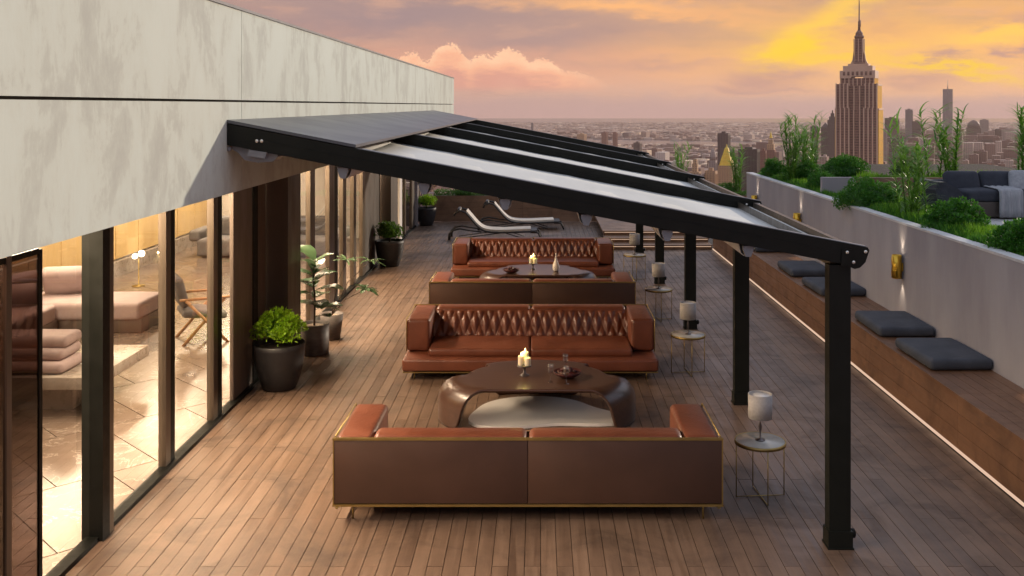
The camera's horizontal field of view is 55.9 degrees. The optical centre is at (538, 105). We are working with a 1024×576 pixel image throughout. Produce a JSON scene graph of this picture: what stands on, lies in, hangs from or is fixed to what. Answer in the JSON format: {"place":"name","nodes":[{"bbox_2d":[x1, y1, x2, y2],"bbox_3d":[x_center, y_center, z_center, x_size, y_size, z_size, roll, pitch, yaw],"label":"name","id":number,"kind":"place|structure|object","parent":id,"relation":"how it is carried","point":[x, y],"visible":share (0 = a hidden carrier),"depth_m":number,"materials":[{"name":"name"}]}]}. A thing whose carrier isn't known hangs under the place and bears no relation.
{"place":"outdoors","nodes":[
{"label":"outdoors","id":0,"kind":"place"},
{"bbox_2d":[43,238,358,575],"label":"indoor floor","id":1,"kind":"structure","parent":0,"point":[135,425],"depth_m":10.35,"materials":[{"name":"tile"}]},
{"bbox_2d":[43,345,148,408],"bbox_3d":[-5.400,3.074,10.800,1.500,0.447,1.400,0,0,0],"label":"stone table","id":2,"kind":"object","parent":1,"relation":"on","point":[62,390],"visible":0.3,"depth_m":10.45,"materials":[{"name":"stone"}]},
{"bbox_2d":[43,352,81,373],"bbox_3d":[-5.550,2.785,10.450,1.050,0.138,0.500,0,0,2],"label":"bolster","id":3,"kind":"object","parent":2,"relation":"on","point":[62,365],"visible":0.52,"depth_m":10.25,"materials":[{"name":"beige fabric"}]},
{"bbox_2d":[43,341,80,360],"bbox_3d":[-5.550,2.655,10.470,0.980,0.137,0.460,0,0,0],"label":"bolster","id":4,"kind":"object","parent":3,"relation":"on","point":[57,353],"visible":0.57,"depth_m":10.27,"materials":[{"name":"beige fabric"}]},
{"bbox_2d":[43,329,81,347],"bbox_3d":[-5.550,2.535,10.490,1.000,0.138,0.420,0,0,-2],"label":"bolster","id":5,"kind":"object","parent":4,"relation":"on","point":[58,338],"visible":0.58,"depth_m":10.37,"materials":[{"name":"beige fabric"}]},
{"bbox_2d":[43,291,157,332],"bbox_3d":[-6.825,3.065,12.915,2.150,0.451,3.870,0,0,0],"label":"corner sofa","id":6,"kind":"object","parent":1,"relation":"on","point":[135,311],"visible":0.38,"depth_m":13.96,"materials":[{"name":"beige fabric"}]},
{"bbox_2d":[43,266,81,293],"bbox_3d":[-7.150,2.640,14.560,0.620,0.496,0.260,0,36,-14],"label":"pillow","id":7,"kind":"object","parent":6,"relation":"on","point":[62,280],"visible":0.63,"depth_m":14.44,"materials":[{"name":"beige fabric"}]},
{"bbox_2d":[132,250,145,286],"bbox_3d":[-7.300,2.970,17.600,0.240,0.660,0.234,0,0,0],"label":"floor lamp","id":8,"kind":"object","parent":1,"relation":"on","point":[141,253],"visible":1,"depth_m":17.57,"materials":[{"name":"gold metal"}]},
{"bbox_2d":[175,273,229,346],"bbox_3d":[-4.775,2.844,13.586,0.738,0.939,0.704,0,0,-29],"label":"cross leg chair","id":9,"kind":"object","parent":1,"relation":"on","point":[186,308],"visible":0.78,"depth_m":13.29,"materials":[{"name":"brown wood"}]},
{"bbox_2d":[189,216,349,255],"bbox_3d":[-5.900,2.880,21.328,3.340,0.800,1.005,0,0,0],"label":"grey sofa","id":10,"kind":"object","parent":1,"relation":"on","point":[199,235],"visible":0.27,"depth_m":20.99,"materials":[{"name":"fabric"}]},
{"bbox_2d":[64,222,1023,575],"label":"deck","id":11,"kind":"structure","parent":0,"point":[244,486],"depth_m":8.24,"materials":[{"name":"brown wood"}]},
{"bbox_2d":[0,0,453,575],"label":"penthouse","id":12,"kind":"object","parent":11,"relation":"on","point":[114,146],"visible":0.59,"depth_m":7.03,"materials":[{"name":"paint"}]},
{"bbox_2d":[0,254,37,575],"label":"window pane","id":13,"kind":"structure","parent":12,"relation":"in","point":[24,271],"depth_m":6.30,"materials":[{"name":"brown glass"}]},
{"bbox_2d":[249,306,308,391],"bbox_3d":[-3.045,2.827,11.258,0.701,0.945,0.667,0,0,0],"label":"potted bush","id":14,"kind":"object","parent":11,"relation":"on","point":[279,352],"visible":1,"depth_m":11.10,"materials":[{"name":"ceramic"}]},
{"bbox_2d":[301,245,342,356],"bbox_3d":[-2.988,2.593,12.861,0.770,1.414,0.666,0,0,41],"label":"fiddle leaf fig","id":15,"kind":"object","parent":11,"relation":"on","point":[315,336],"visible":0.87,"depth_m":12.80,"materials":[{"name":"plant"}]},
{"bbox_2d":[320,255,385,340],"bbox_3d":[-2.597,2.709,13.617,0.919,1.183,0.647,0,0,-23],"label":"spiky plant","id":16,"kind":"object","parent":11,"relation":"on","point":[335,320],"visible":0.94,"depth_m":13.57,"materials":[{"name":"green plant"}]},
{"bbox_2d":[373,221,403,266],"bbox_3d":[-3.062,2.826,19.844,0.609,0.948,0.625,0,0,28],"label":"potted bush","id":17,"kind":"object","parent":11,"relation":"on","point":[389,248],"visible":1,"depth_m":19.67,"materials":[{"name":"ceramic"}]},
{"bbox_2d":[418,194,437,225],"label":"potted bush","id":18,"kind":"object","parent":11,"relation":"on","point":[426,214],"visible":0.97,"depth_m":26.43,"materials":[{"name":"ceramic"}]},
{"bbox_2d":[448,207,541,239],"bbox_3d":[-1.077,2.921,24.000,2.316,0.762,0.658,0,0,0],"label":"sun lounger","id":19,"kind":"object","parent":11,"relation":"on","point":[478,224],"visible":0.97,"depth_m":23.72,"materials":[{"name":"fabric"}]},
{"bbox_2d":[477,199,563,229],"bbox_3d":[-0.477,2.921,25.899,2.316,0.762,0.658,0,0,-2],"label":"sun lounger","id":20,"kind":"object","parent":11,"relation":"on","point":[522,221],"visible":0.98,"depth_m":25.63,"materials":[{"name":"fabric"}]},
{"bbox_2d":[332,403,722,518],"bbox_3d":[-0.085,2.959,8.246,3.092,0.682,1.248,0,0,0],"label":"leather sofa","id":21,"kind":"object","parent":11,"relation":"on","point":[377,462],"visible":1,"depth_m":7.63,"materials":[{"name":"brown leather"}]},
{"bbox_2d":[402,304,658,378],"bbox_3d":[-0.100,2.959,12.164,3.092,0.682,1.248,0,0,0],"label":"leather sofa","id":22,"kind":"object","parent":11,"relation":"on","point":[469,338],"visible":1,"depth_m":12.03,"materials":[{"name":"brown leather"}]},
{"bbox_2d":[429,271,635,303],"bbox_3d":[-0.095,2.959,15.016,3.092,0.682,1.248,0,0,0],"label":"leather sofa","id":23,"kind":"object","parent":11,"relation":"on","point":[448,288],"visible":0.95,"depth_m":14.40,"materials":[{"name":"brown leather"}]},
{"bbox_2d":[451,237,614,278],"bbox_3d":[-0.105,2.959,18.624,3.092,0.682,1.248,0,0,0],"label":"leather sofa","id":24,"kind":"object","parent":11,"relation":"on","point":[475,256],"visible":0.94,"depth_m":18.78,"materials":[{"name":"brown leather"}]},
{"bbox_2d":[438,360,635,428],"bbox_3d":[-0.020,3.089,10.409,2.096,0.418,1.354,0,0,0],"label":"coffee table","id":25,"kind":"object","parent":11,"relation":"on","point":[456,394],"visible":0.97,"depth_m":10.07,"materials":[{"name":"brown wood"}]},
{"bbox_2d":[517,349,531,376],"bbox_3d":[-0.152,2.739,10.300,0.156,0.282,0.156,0,0,0],"label":"candle stand","id":26,"kind":"object","parent":25,"relation":"on","point":[524,361],"visible":1,"depth_m":10.27,"materials":[{"name":"wax"}]},
{"bbox_2d":[553,366,581,378],"bbox_3d":[0.305,2.824,10.220,0.304,0.112,0.304,0,0,0],"label":"bowl","id":27,"kind":"object","parent":25,"relation":"on","point":[570,372],"visible":0.98,"depth_m":10.20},
{"bbox_2d":[479,264,596,279],"bbox_3d":[-0.010,3.089,17.009,2.096,0.418,1.354,0,0,0],"label":"coffee table","id":28,"kind":"object","parent":11,"relation":"on","point":[543,271],"visible":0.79,"depth_m":16.71,"materials":[{"name":"brown wood"}]},
{"bbox_2d":[503,266,519,272],"bbox_3d":[-0.470,2.824,16.600,0.304,0.112,0.304,0,0,0],"label":"bowl","id":29,"kind":"object","parent":28,"relation":"on","point":[511,269],"visible":1,"depth_m":16.54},
{"bbox_2d":[529,253,536,269],"bbox_3d":[-0.100,2.739,16.950,0.156,0.282,0.156,0,0,0],"label":"candle stand","id":30,"kind":"object","parent":28,"relation":"on","point":[532,260],"visible":1,"depth_m":16.93,"materials":[{"name":"wax"}]},
{"bbox_2d":[552,253,558,271],"bbox_3d":[0.300,2.722,16.750,0.124,0.315,0.124,0,0,0],"label":"vase","id":31,"kind":"object","parent":28,"relation":"on","point":[555,267],"visible":1,"depth_m":16.71,"materials":[{"name":"white ceramic"}]},
{"bbox_2d":[227,110,868,549],"bbox_3d":[0.067,1.703,14.350,4.786,3.194,14.400,0,0,0],"label":"pergola","id":32,"kind":"object","parent":11,"relation":"on","point":[431,150],"visible":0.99,"depth_m":7.62,"materials":[{"name":"metal"}]},
{"bbox_2d":[433,194,746,221],"bbox_3d":[2.150,2.934,27.950,10.400,0.732,1.000,0,0,0],"label":"end planter","id":33,"kind":"object","parent":11,"relation":"on","point":[446,206],"visible":0.22,"depth_m":27.45,"materials":[{"name":"brown wood"}]},
{"bbox_2d":[433,188,746,195],"bbox_3d":[2.103,2.493,27.752,10.271,0.251,0.603,0,0,0],"label":"hedge strip","id":34,"kind":"object","parent":33,"relation":"on","point":[452,192],"visible":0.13,"depth_m":27.60,"materials":[{"name":"green plant"}]},
{"bbox_2d":[451,189,471,195],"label":"shrub","id":35,"kind":"object","parent":34,"relation":"on","point":[460,191],"visible":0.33,"depth_m":27.59,"materials":[{"name":"green plant"}]},
{"bbox_2d":[716,182,739,191],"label":"shrub","id":36,"kind":"object","parent":34,"relation":"on","point":[728,186],"visible":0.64,"depth_m":27.89,"materials":[{"name":"green plant"}]},
{"bbox_2d":[666,141,693,173],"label":"tall grass","id":37,"kind":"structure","parent":33,"relation":"on","point":[677,163],"depth_m":27.80,"materials":[{"name":"green plant"}]},
{"bbox_2d":[721,143,749,190],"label":"tall grass","id":38,"kind":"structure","parent":33,"relation":"on","point":[737,179],"depth_m":28.02,"materials":[{"name":"green plant"}]},
{"bbox_2d":[623,253,645,280],"bbox_3d":[1.820,3.059,18.300,0.428,0.473,0.428,0,0,-5],"label":"side table","id":39,"kind":"object","parent":11,"relation":"on","point":[638,255],"visible":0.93,"depth_m":18.29,"materials":[{"name":"gold metal"}]},
{"bbox_2d":[629,233,639,254],"bbox_3d":[1.820,2.627,18.300,0.200,0.392,0.200,0,0,0],"label":"table lamp","id":40,"kind":"object","parent":39,"relation":"on","point":[634,239],"visible":1,"depth_m":18.23,"materials":[{"name":"fabric"}]},
{"bbox_2d":[594,216,711,248],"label":"timber steps","id":41,"kind":"structure","parent":11,"relation":"on","point":[617,231],"depth_m":22.76,"materials":[{"name":"brown wood"}]},
{"bbox_2d":[645,286,672,321],"bbox_3d":[1.850,3.059,14.880,0.428,0.473,0.428,0,0,-5],"label":"side table","id":42,"kind":"object","parent":11,"relation":"on","point":[663,289],"visible":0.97,"depth_m":14.81,"materials":[{"name":"stone"}]},
{"bbox_2d":[652,262,664,288],"bbox_3d":[1.850,2.627,14.880,0.200,0.392,0.200,0,0,0],"label":"table lamp","id":43,"kind":"object","parent":42,"relation":"on","point":[658,269],"visible":1,"depth_m":14.80,"materials":[{"name":"fabric"}]},
{"bbox_2d":[671,330,705,376],"bbox_3d":[1.846,3.059,11.920,0.428,0.473,0.428,0,0,-5],"label":"side table","id":44,"kind":"object","parent":11,"relation":"on","point":[682,335],"visible":0.99,"depth_m":11.90,"materials":[{"name":"stone"}]},
{"bbox_2d":[680,301,695,334],"bbox_3d":[1.846,2.627,11.920,0.200,0.392,0.200,0,0,0],"label":"table lamp","id":45,"kind":"object","parent":44,"relation":"on","point":[687,310],"visible":1,"depth_m":11.85,"materials":[{"name":"fabric"}]},
{"bbox_2d":[734,431,785,505],"bbox_3d":[1.870,3.059,8.140,0.428,0.473,0.428,0,0,-5],"label":"side table","id":46,"kind":"object","parent":11,"relation":"on","point":[770,443],"visible":0.99,"depth_m":8.12,"materials":[{"name":"stone"}]},
{"bbox_2d":[748,390,771,441],"bbox_3d":[1.870,2.627,8.140,0.200,0.392,0.200,0,0,0],"label":"table lamp","id":47,"kind":"object","parent":46,"relation":"on","point":[759,405],"visible":1,"depth_m":8.07,"materials":[{"name":"fabric"}]},
{"bbox_2d":[712,239,1023,506],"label":"timber bench","id":48,"kind":"object","parent":11,"relation":"on","point":[975,418],"visible":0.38,"depth_m":9.79,"materials":[{"name":"brown wood"}]},
{"bbox_2d":[754,247,778,251],"bbox_3d":[4.345,2.667,18.390,0.660,0.123,0.980,0,0,-1],"label":"seat cushion","id":49,"kind":"object","parent":48,"relation":"on","point":[756,249],"visible":0.16,"depth_m":17.90,"materials":[{"name":"fabric"}]},
{"bbox_2d":[777,260,824,276],"bbox_3d":[4.345,2.667,15.790,0.660,0.123,0.980,0,0,1],"label":"seat cushion","id":50,"kind":"object","parent":48,"relation":"on","point":[793,268],"visible":0.84,"depth_m":15.53,"materials":[{"name":"fabric"}]},
{"bbox_2d":[802,277,865,295],"bbox_3d":[4.345,2.667,14.240,0.660,0.123,0.980,0,0,-1],"label":"seat cushion","id":51,"kind":"object","parent":48,"relation":"on","point":[816,284],"visible":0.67,"depth_m":14.00,"materials":[{"name":"fabric"}]},
{"bbox_2d":[855,311,934,336],"bbox_3d":[4.345,2.667,11.820,0.660,0.123,0.980,0,0,1],"label":"seat cushion","id":52,"kind":"object","parent":48,"relation":"on","point":[893,323],"visible":1,"depth_m":11.54,"materials":[{"name":"fabric"}]},
{"bbox_2d":[895,338,992,369],"bbox_3d":[4.345,2.667,10.390,0.660,0.123,0.980,0,0,-1],"label":"seat cushion","id":53,"kind":"object","parent":48,"relation":"on","point":[941,354],"visible":1,"depth_m":10.14,"materials":[{"name":"fabric"}]},
{"bbox_2d":[746,172,1023,388],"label":"retaining wall","id":54,"kind":"structure","parent":11,"relation":"on","point":[968,293],"depth_m":11.43,"materials":[{"name":"concrete"}]},
{"bbox_2d":[793,213,800,221],"bbox_3d":[4.608,2.070,17.200,0.148,0.300,0.141,0,0,0],"label":"wall light","id":55,"kind":"object","parent":54,"relation":"attached to","point":[796,216],"visible":0.37,"depth_m":17.15,"materials":[{"name":"metal"}]},
{"bbox_2d":[891,254,902,278],"bbox_3d":[4.608,2.070,12.400,0.148,0.300,0.141,0,0,0],"label":"wall light","id":56,"kind":"object","parent":54,"relation":"attached to","point":[897,266],"visible":1,"depth_m":12.35,"materials":[{"name":"metal"}]},
{"bbox_2d":[220,0,1023,117],"label":"sky","id":57,"kind":"structure","parent":0,"point":[504,58],"materials":[{"name":"orange"}]},
{"bbox_2d":[587,139,820,147],"bbox_3d":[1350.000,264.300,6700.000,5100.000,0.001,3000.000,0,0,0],"label":"river","id":58,"kind":"structure","parent":0,"point":[736,143],"depth_m":6906.76,"materials":[{"name":"grey liquid"}]},
{"bbox_2d":[477,118,1018,122],"bbox_3d":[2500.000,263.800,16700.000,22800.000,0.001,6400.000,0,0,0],"label":"sea","id":59,"kind":"structure","parent":0,"point":[703,120],"depth_m":18300.97,"materials":[{"name":"grey liquid"}]},
{"bbox_2d":[760,148,766,169],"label":"red tower","id":60,"kind":"structure","parent":0,"point":[763,154],"depth_m":2247.27,"materials":[{"name":"brick"}]},
{"bbox_2d":[835,0,882,163],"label":"spired skyscraper","id":61,"kind":"structure","parent":0,"point":[858,107],"depth_m":1356.24,"materials":[{"name":"stone"}]},
{"bbox_2d":[843,71,871,75],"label":"crown windows","id":62,"kind":"structure","parent":61,"relation":"in","point":[870,72],"depth_m":1358.08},
{"bbox_2d":[816,164,1020,176],"bbox_3d":[7.410,2.055,12.800,5.180,1.490,17.600,0,0,0],"label":"planting bed","id":63,"kind":"object","parent":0,"point":[880,168],"visible":0.05,"depth_m":20.08,"materials":[{"name":"concrete"}]},
{"bbox_2d":[759,157,786,175],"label":"shrub","id":64,"kind":"object","parent":63,"relation":"on","point":[771,167],"visible":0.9,"depth_m":20.48,"materials":[{"name":"green plant"}]},
{"bbox_2d":[772,111,814,180],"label":"tall grass","id":65,"kind":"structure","parent":63,"relation":"on","point":[792,156],"depth_m":19.03,"materials":[{"name":"green plant"}]},
{"bbox_2d":[780,160,827,180],"bbox_3d":[5.332,1.326,19.382,0.954,0.493,0.938,0,0,0],"label":"shrub","id":66,"kind":"object","parent":63,"relation":"on","point":[804,169],"visible":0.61,"depth_m":19.21,"materials":[{"name":"green plant"}]},
{"bbox_2d":[792,110,826,164],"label":"tall grass","id":67,"kind":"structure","parent":63,"relation":"on","point":[804,150],"depth_m":19.48,"materials":[{"name":"green plant"}]},
{"bbox_2d":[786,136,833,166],"bbox_3d":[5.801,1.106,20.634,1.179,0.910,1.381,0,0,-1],"label":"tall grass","id":68,"kind":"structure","parent":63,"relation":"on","point":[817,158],"depth_m":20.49,"materials":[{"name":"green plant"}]},
{"bbox_2d":[805,170,835,187],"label":"shrub","id":69,"kind":"object","parent":63,"relation":"on","point":[815,180],"visible":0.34,"depth_m":17.31,"materials":[{"name":"green plant"}]},
{"bbox_2d":[815,153,870,176],"bbox_3d":[5.781,1.120,18.213,1.019,0.496,0.924,0,0,-15],"label":"shrub","id":70,"kind":"object","parent":63,"relation":"on","point":[844,166],"visible":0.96,"depth_m":17.98,"materials":[{"name":"green plant"}]},
{"bbox_2d":[831,175,906,210],"bbox_3d":[5.007,1.345,14.599,1.104,0.604,0.976,0,0,0],"label":"shrub","id":71,"kind":"object","parent":63,"relation":"on","point":[863,194],"visible":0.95,"depth_m":14.44,"materials":[{"name":"green plant"}]},
{"bbox_2d":[756,172,1023,255],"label":"ground cover","id":72,"kind":"object","parent":63,"relation":"on","point":[973,229],"visible":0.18,"depth_m":12.65,"materials":[{"name":"green plant"}]},
{"bbox_2d":[872,145,929,174],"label":"tall grass","id":73,"kind":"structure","parent":63,"relation":"on","point":[899,169],"depth_m":17.23,"materials":[{"name":"green plant"}]},
{"bbox_2d":[889,163,917,174],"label":"shrub","id":74,"kind":"object","parent":63,"relation":"on","point":[898,168],"visible":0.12,"depth_m":17.59,"materials":[{"name":"green plant"}]},
{"bbox_2d":[870,108,943,215],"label":"tall grass","id":75,"kind":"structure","parent":63,"relation":"on","point":[918,173],"depth_m":12.95,"materials":[{"name":"green plant"}]},
{"bbox_2d":[856,168,996,176],"bbox_3d":[7.632,1.212,17.120,3.831,0.196,1.052,0,0,0],"label":"back ground cover","id":76,"kind":"object","parent":63,"relation":"on","point":[869,174],"visible":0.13,"depth_m":17.14,"materials":[{"name":"green plant"}]},
{"bbox_2d":[904,101,981,176],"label":"tall grass","id":77,"kind":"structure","parent":63,"relation":"on","point":[945,157],"depth_m":16.99,"materials":[{"name":"green plant"}]},
{"bbox_2d":[920,196,990,227],"bbox_3d":[5.145,1.371,11.884,0.821,0.529,0.724,0,0,-34],"label":"shrub","id":78,"kind":"object","parent":63,"relation":"on","point":[951,212],"visible":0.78,"depth_m":11.80,"materials":[{"name":"green plant"}]},
{"bbox_2d":[983,217,1023,253],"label":"shrub","id":79,"kind":"object","parent":63,"relation":"on","point":[1010,237],"visible":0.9,"depth_m":10.01,"materials":[{"name":"green plant"}]},
{"bbox_2d":[994,102,1023,170],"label":"tall grass","id":80,"kind":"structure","parent":63,"relation":"on","point":[1020,142],"depth_m":17.20,"materials":[{"name":"green plant"}]},
{"bbox_2d":[986,217,1022,225],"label":"terrace","id":81,"kind":"structure","parent":0,"point":[996,220],"depth_m":13.44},
{"bbox_2d":[820,177,942,198],"bbox_3d":[7.475,1.415,16.550,5.250,0.370,0.100,0,0,0],"label":"terrace planter","id":82,"kind":"object","parent":81,"relation":"on","point":[834,184],"visible":0.15,"depth_m":16.50,"materials":[{"name":"grey concrete"}]},
{"bbox_2d":[913,178,1023,216],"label":"outdoor sofa","id":83,"kind":"object","parent":81,"relation":"on","point":[987,199],"visible":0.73,"depth_m":13.62,"materials":[{"name":"grey fabric"}]},
{"bbox_2d":[942,171,979,187],"bbox_3d":[6.190,1.125,14.120,0.500,0.340,0.208,0,-22,1],"label":"pillow","id":84,"kind":"object","parent":83,"relation":"on","point":[963,179],"visible":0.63,"depth_m":14.04,"materials":[{"name":"grey fabric"}]},
{"bbox_2d":[978,171,1008,187],"bbox_3d":[6.690,1.125,14.120,0.500,0.340,0.208,0,-22,-1],"label":"pillow","id":85,"kind":"object","parent":83,"relation":"on","point":[993,178],"visible":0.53,"depth_m":14.05,"materials":[{"name":"grey fabric"}]},
{"bbox_2d":[984,185,1023,217],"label":"throw blanket","id":86,"kind":"object","parent":83,"relation":"on","point":[1011,202],"visible":0.88,"depth_m":13.53,"materials":[{"name":"fabric"}]},
{"bbox_2d":[1008,170,1023,188],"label":"pillow","id":87,"kind":"object","parent":83,"relation":"on","point":[1015,178],"visible":0.61,"depth_m":13.90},
{"label":"ground","id":88,"kind":"structure","parent":0,"visible":0},
{"bbox_2d":[577,133,586,140],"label":"framed block","id":89,"kind":"structure","parent":88,"relation":"on","point":[581,136],"depth_m":5188.04,"materials":[{"name":"stone"}]},
{"bbox_2d":[601,132,607,144],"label":"twin block","id":90,"kind":"structure","parent":88,"relation":"on","point":[604,137],"depth_m":5590.64,"materials":[{"name":"concrete"}]},
{"bbox_2d":[613,132,617,146],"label":"twin block","id":91,"kind":"structure","parent":88,"relation":"on","point":[615,138],"depth_m":5592.21,"materials":[{"name":"brick"}]},
{"bbox_2d":[633,141,641,150],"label":"square block","id":92,"kind":"structure","parent":88,"relation":"on","point":[637,145],"depth_m":4291.56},
{"bbox_2d":[689,159,704,176],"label":"rooftop temple","id":93,"kind":"structure","parent":88,"relation":"on","point":[694,171],"depth_m":1696.62,"materials":[{"name":"stone"}]},
{"bbox_2d":[705,168,717,184],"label":"corner tower","id":94,"kind":"structure","parent":88,"relation":"on","point":[711,174],"depth_m":1694.25,"materials":[{"name":"concrete"}]},
{"bbox_2d":[708,148,716,169],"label":"slender tower","id":95,"kind":"structure","parent":88,"relation":"on","point":[712,163],"depth_m":2194.94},
{"bbox_2d":[406,122,1023,230],"bbox_3d":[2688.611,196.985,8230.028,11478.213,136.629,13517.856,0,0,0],"label":"distant city","id":96,"kind":"object","parent":88,"relation":"on","point":[996,152],"visible":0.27,"depth_m":7354.92},
{"bbox_2d":[717,131,730,170],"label":"office tower","id":97,"kind":"structure","parent":88,"relation":"on","point":[723,138],"depth_m":2892.12,"materials":[{"name":"concrete"}]},
{"bbox_2d":[718,144,734,185],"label":"pyramid roof tower","id":98,"kind":"structure","parent":88,"relation":"on","point":[724,175],"depth_m":1891.62,"materials":[{"name":"stone"}]},
{"bbox_2d":[738,147,759,191],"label":"slab block","id":99,"kind":"structure","parent":88,"relation":"on","point":[752,164],"depth_m":2289.27,"materials":[{"name":"concrete"}]},
{"bbox_2d":[766,133,776,160],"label":"clock tower","id":100,"kind":"structure","parent":88,"relation":"on","point":[771,152],"depth_m":2493.43,"materials":[{"name":"brick"}]},
{"bbox_2d":[810,125,818,161],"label":"dark tower","id":101,"kind":"structure","parent":88,"relation":"on","point":[815,126],"depth_m":4188.58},
{"bbox_2d":[821,122,826,155],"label":"gabled tower","id":102,"kind":"structure","parent":88,"relation":"on","point":[823,141],"depth_m":3492.66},
{"bbox_2d":[827,110,834,161],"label":"stepped tower","id":103,"kind":"structure","parent":88,"relation":"on","point":[831,138],"depth_m":3391.45,"materials":[{"name":"concrete"}]},
{"bbox_2d":[883,129,886,160],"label":"block","id":104,"kind":"structure","parent":88,"relation":"on","point":[884,143],"depth_m":3293.32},
{"bbox_2d":[885,117,898,137],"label":"arched tower","id":105,"kind":"structure","parent":88,"relation":"on","point":[887,123],"depth_m":4780.13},
{"bbox_2d":[889,138,902,163],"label":"front block","id":106,"kind":"structure","parent":88,"relation":"on","point":[890,149],"depth_m":3585.98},
{"bbox_2d":[905,109,912,142],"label":"slim tower","id":107,"kind":"structure","parent":88,"relation":"on","point":[908,118],"depth_m":5188.28,"materials":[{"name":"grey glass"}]},
{"bbox_2d":[912,120,921,137],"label":"slab","id":108,"kind":"structure","parent":88,"relation":"on","point":[916,126],"depth_m":4986.58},
{"bbox_2d":[942,83,952,134],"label":"tapered tower","id":109,"kind":"structure","parent":88,"relation":"on","point":[947,96],"depth_m":6275.68,"materials":[{"name":"grey glass"}]},
{"bbox_2d":[966,120,980,135],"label":"round top tower","id":110,"kind":"structure","parent":88,"relation":"on","point":[975,125],"depth_m":5575.37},
{"bbox_2d":[980,119,988,133],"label":"cream tower","id":111,"kind":"structure","parent":88,"relation":"on","point":[984,125],"depth_m":5682.75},
{"bbox_2d":[973,139,1000,145],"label":"wide block","id":112,"kind":"structure","parent":88,"relation":"on","point":[986,141],"depth_m":4773.44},
{"bbox_2d":[1001,128,1013,139],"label":"pale corner block","id":113,"kind":"structure","parent":88,"relation":"on","point":[1003,131],"depth_m":5187.44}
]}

